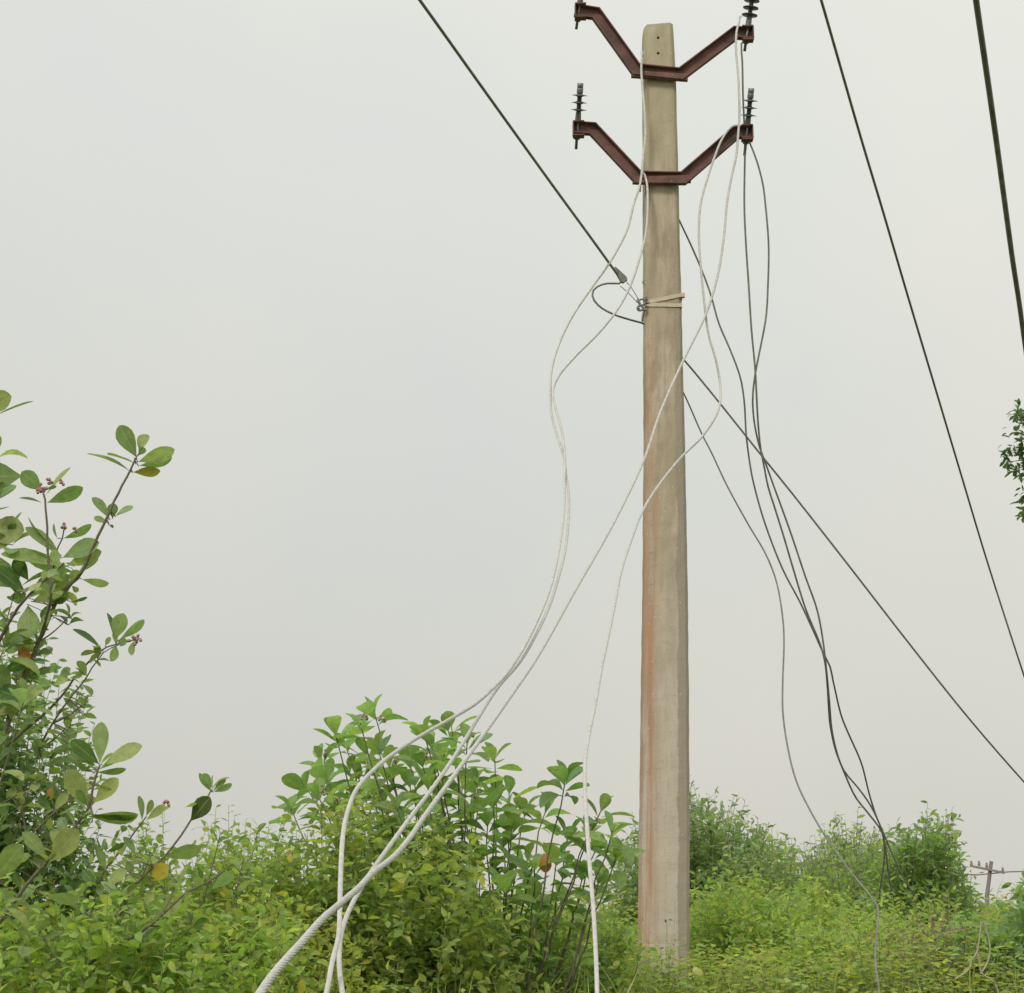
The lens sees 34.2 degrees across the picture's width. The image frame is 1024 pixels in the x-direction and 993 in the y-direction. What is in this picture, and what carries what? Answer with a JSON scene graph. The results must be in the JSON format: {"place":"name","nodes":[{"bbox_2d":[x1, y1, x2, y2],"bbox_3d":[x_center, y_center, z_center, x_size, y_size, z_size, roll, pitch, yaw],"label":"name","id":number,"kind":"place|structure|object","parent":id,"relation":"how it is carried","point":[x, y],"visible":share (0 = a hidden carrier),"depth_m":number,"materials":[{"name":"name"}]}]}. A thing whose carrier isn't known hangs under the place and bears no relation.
{"place":"outdoors","nodes":[
{"label":"outdoors","id":0,"kind":"place"},
{"bbox_2d":[0,0,1023,913],"label":"sky","id":1,"kind":"structure","parent":0,"point":[297,249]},
{"bbox_2d":[4,882,1023,992],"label":"grass","id":2,"kind":"structure","parent":0,"point":[818,972],"depth_m":6.33,"materials":[{"name":"green plant"}]},
{"bbox_2d":[980,921,990,973],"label":"dry vine","id":3,"kind":"object","parent":2,"relation":"on","point":[985,966],"visible":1,"depth_m":5.79,"materials":[{"name":"beige plant"}]},
{"bbox_2d":[820,0,1023,676],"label":"cable","id":4,"kind":"object","parent":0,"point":[871,173],"visible":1,"depth_m":9.90,"materials":[{"name":"black rubber"}]},
{"bbox_2d":[973,0,1023,351],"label":"cable","id":5,"kind":"object","parent":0,"point":[982,45],"visible":1,"depth_m":4.64,"materials":[{"name":"black rubber"}]},
{"bbox_3d":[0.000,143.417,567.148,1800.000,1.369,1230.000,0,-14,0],"label":"ground","id":6,"kind":"structure","parent":0,"visible":0},
{"bbox_2d":[0,621,164,990],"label":"leaved bush","id":7,"kind":"object","parent":6,"relation":"on","point":[56,872],"visible":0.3,"depth_m":5.72,"materials":[{"name":"green plant"}]},
{"bbox_2d":[0,390,273,992],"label":"broad leaved shrub","id":8,"kind":"object","parent":6,"relation":"on","point":[53,585],"visible":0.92,"depth_m":5.14,"materials":[{"name":"green plant"}]},
{"bbox_2d":[0,872,336,992],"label":"leafy plant","id":9,"kind":"object","parent":6,"relation":"on","point":[153,975],"visible":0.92,"depth_m":4.69,"materials":[{"name":"green plant"}]},
{"bbox_2d":[60,806,311,974],"bbox_3d":[-1.279,1.734,6.358,1.444,1.090,1.125,0,-14,0],"label":"leafy plant","id":10,"kind":"object","parent":6,"relation":"on","point":[148,838],"visible":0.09,"depth_m":6.46,"materials":[{"name":"green plant"}]},
{"bbox_2d":[122,804,345,983],"bbox_3d":[-1.106,1.582,5.697,0.977,1.074,0.934,-3,-14,11],"label":"leafy plant","id":11,"kind":"object","parent":6,"relation":"on","point":[196,879],"visible":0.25,"depth_m":5.71,"materials":[{"name":"green plant"}]},
{"bbox_2d":[166,884,398,992],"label":"leafy plant","id":12,"kind":"object","parent":6,"relation":"on","point":[317,951],"visible":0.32,"depth_m":5.20,"materials":[{"name":"green plant"}]},
{"bbox_2d":[236,788,560,992],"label":"leaved bush","id":13,"kind":"object","parent":6,"relation":"on","point":[407,947],"visible":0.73,"depth_m":5.94,"materials":[{"name":"green plant"}]},
{"bbox_2d":[268,694,646,992],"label":"broad leaved shrub","id":14,"kind":"object","parent":6,"relation":"on","point":[409,756],"visible":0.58,"depth_m":6.71,"materials":[{"name":"green plant"}]},
{"bbox_2d":[55,900,1008,920],"bbox_3d":[1.444,10.563,41.708,56.716,1.023,34.347,0,-14,0],"label":"distant scrub","id":15,"kind":"object","parent":6,"relation":"on","point":[613,909],"depth_m":27.27,"materials":[{"name":"green plant"}]},
{"bbox_2d":[123,867,1023,992],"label":"undergrowth","id":16,"kind":"object","parent":6,"relation":"on","point":[935,981],"visible":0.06,"depth_m":6.47,"materials":[{"name":"green plant"}]},
{"bbox_2d":[692,966,702,977],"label":"fallen leaf","id":17,"kind":"object","parent":16,"relation":"on","point":[696,971],"visible":0.69,"depth_m":7.26,"materials":[{"name":"plant"}]},
{"bbox_2d":[954,921,981,979],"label":"dry vine","id":18,"kind":"object","parent":16,"relation":"hanging from","point":[967,970],"visible":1,"depth_m":5.78,"materials":[{"name":"beige plant"}]},
{"bbox_2d":[977,953,998,992],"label":"dry vine","id":19,"kind":"object","parent":16,"relation":"on","point":[985,975],"visible":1,"depth_m":5.77,"materials":[{"name":"beige plant"}]},
{"bbox_2d":[486,895,662,992],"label":"leafy plant","id":20,"kind":"object","parent":6,"relation":"on","point":[607,953],"visible":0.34,"depth_m":7.08,"materials":[{"name":"green plant"}]},
{"bbox_2d":[571,0,759,992],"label":"utility pole","id":21,"kind":"object","parent":6,"relation":"on","point":[664,861],"visible":0.99,"depth_m":8.69,"materials":[{"name":"concrete"}]},
{"bbox_2d":[324,172,648,992],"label":"cable","id":22,"kind":"object","parent":21,"relation":"attached to","point":[344,826],"visible":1,"depth_m":5.62,"materials":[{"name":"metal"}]},
{"bbox_2d":[336,49,645,992],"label":"cable","id":23,"kind":"object","parent":21,"relation":"attached to","point":[390,845],"visible":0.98,"depth_m":6.47,"materials":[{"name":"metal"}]},
{"bbox_2d":[255,14,742,992],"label":"cable","id":24,"kind":"object","parent":21,"relation":"attached to","point":[303,940],"visible":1,"depth_m":5.05,"materials":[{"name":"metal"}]},
{"bbox_2d":[583,124,737,992],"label":"cable","id":25,"kind":"object","parent":21,"relation":"attached to","point":[593,915],"visible":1,"depth_m":6.30,"materials":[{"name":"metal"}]},
{"bbox_2d":[418,0,1023,782],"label":"service cable","id":26,"kind":"object","parent":21,"relation":"attached to","point":[622,278],"visible":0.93,"depth_m":8.89,"materials":[{"name":"metal"}]},
{"bbox_2d":[684,393,880,992],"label":"cable","id":27,"kind":"object","parent":21,"relation":"attached to","point":[873,900],"visible":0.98,"depth_m":7.90,"materials":[{"name":"grey metal"}]},
{"bbox_2d":[679,219,921,910],"bbox_3d":[1.796,0.402,9.557,0.334,3.855,2.272,-13,-19,42],"label":"cable","id":28,"kind":"object","parent":21,"relation":"hanging from","point":[790,584],"visible":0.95,"depth_m":9.17,"materials":[{"name":"grey metal"}]},
{"bbox_2d":[740,37,884,906],"bbox_3d":[1.787,-0.028,9.601,0.184,4.748,2.153,-7,-16,26],"label":"cable","id":29,"kind":"object","parent":21,"relation":"attached to","point":[817,637],"visible":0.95,"depth_m":9.04,"materials":[{"name":"grey metal"}]},
{"bbox_2d":[748,141,896,919],"bbox_3d":[1.793,0.291,9.553,0.165,4.180,2.194,-7,-16,27],"label":"cable","id":30,"kind":"object","parent":21,"relation":"attached to","point":[852,781],"visible":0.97,"depth_m":9.04,"materials":[{"name":"grey metal"}]},
{"bbox_2d":[626,919,710,992],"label":"seedling","id":31,"kind":"object","parent":6,"relation":"on","point":[668,973],"visible":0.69,"depth_m":7.40,"materials":[{"name":"green plant"}]},
{"bbox_2d":[595,775,811,943],"bbox_3d":[1.441,2.759,12.192,1.739,1.430,1.842,0,-14,0],"label":"leaved bush","id":32,"kind":"object","parent":6,"relation":"on","point":[703,854],"visible":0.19,"depth_m":11.83,"materials":[{"name":"green plant"}]},
{"bbox_2d":[690,864,884,991],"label":"leafy plant","id":33,"kind":"object","parent":6,"relation":"on","point":[743,912],"visible":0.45,"depth_m":8.64,"materials":[{"name":"green plant"}]},
{"bbox_2d":[633,875,973,951],"bbox_3d":[1.768,2.596,9.537,2.124,0.841,1.361,0,-14,0],"label":"leafy plant","id":34,"kind":"object","parent":6,"relation":"on","point":[929,904],"visible":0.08,"depth_m":9.52,"materials":[{"name":"green plant"}]},
{"bbox_2d":[736,898,945,992],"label":"leafy plant","id":35,"kind":"object","parent":6,"relation":"on","point":[820,939],"visible":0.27,"depth_m":7.33,"materials":[{"name":"green plant"}]},
{"bbox_2d":[690,823,998,941],"bbox_3d":[2.124,2.829,11.287,2.501,1.139,1.817,0,-14,0],"label":"leaved bush","id":36,"kind":"object","parent":6,"relation":"on","point":[837,885],"visible":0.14,"depth_m":11.09,"materials":[{"name":"green plant"}]},
{"bbox_2d":[796,807,897,923],"bbox_3d":[2.705,3.090,13.178,1.423,1.178,1.733,0,-14,0],"label":"leaved bush","id":37,"kind":"object","parent":6,"relation":"on","point":[855,844],"visible":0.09,"depth_m":12.83,"materials":[{"name":"green plant"}]},
{"bbox_2d":[847,800,992,933],"bbox_3d":[2.571,2.598,10.680,1.209,1.343,1.531,0,-14,0],"label":"leaved bush","id":38,"kind":"object","parent":6,"relation":"on","point":[926,874],"visible":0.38,"depth_m":10.32,"materials":[{"name":"green plant"}]},
{"bbox_2d":[830,892,1023,992],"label":"leafy plant","id":39,"kind":"object","parent":6,"relation":"on","point":[919,936],"visible":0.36,"depth_m":6.58,"materials":[{"name":"green plant"}]},
{"bbox_2d":[919,869,1023,992],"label":"leaved bush","id":40,"kind":"object","parent":6,"relation":"on","point":[1013,928],"visible":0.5,"depth_m":6.65,"materials":[{"name":"green plant"}]},
{"bbox_2d":[970,861,1004,906],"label":"utility pole","id":41,"kind":"object","parent":6,"relation":"on","point":[990,870],"visible":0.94,"depth_m":60.38,"materials":[{"name":"grey concrete"}]},
{"bbox_2d":[961,871,1023,874],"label":"wire","id":42,"kind":"object","parent":41,"relation":"attached to","point":[995,873],"visible":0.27,"depth_m":60.78,"materials":[{"name":"grey metal"}]},
{"bbox_2d":[998,398,1023,523],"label":"leafy tree","id":43,"kind":"object","parent":6,"relation":"on","point":[1015,417],"visible":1,"depth_m":9.98,"materials":[{"name":"green plant"}]}
]}

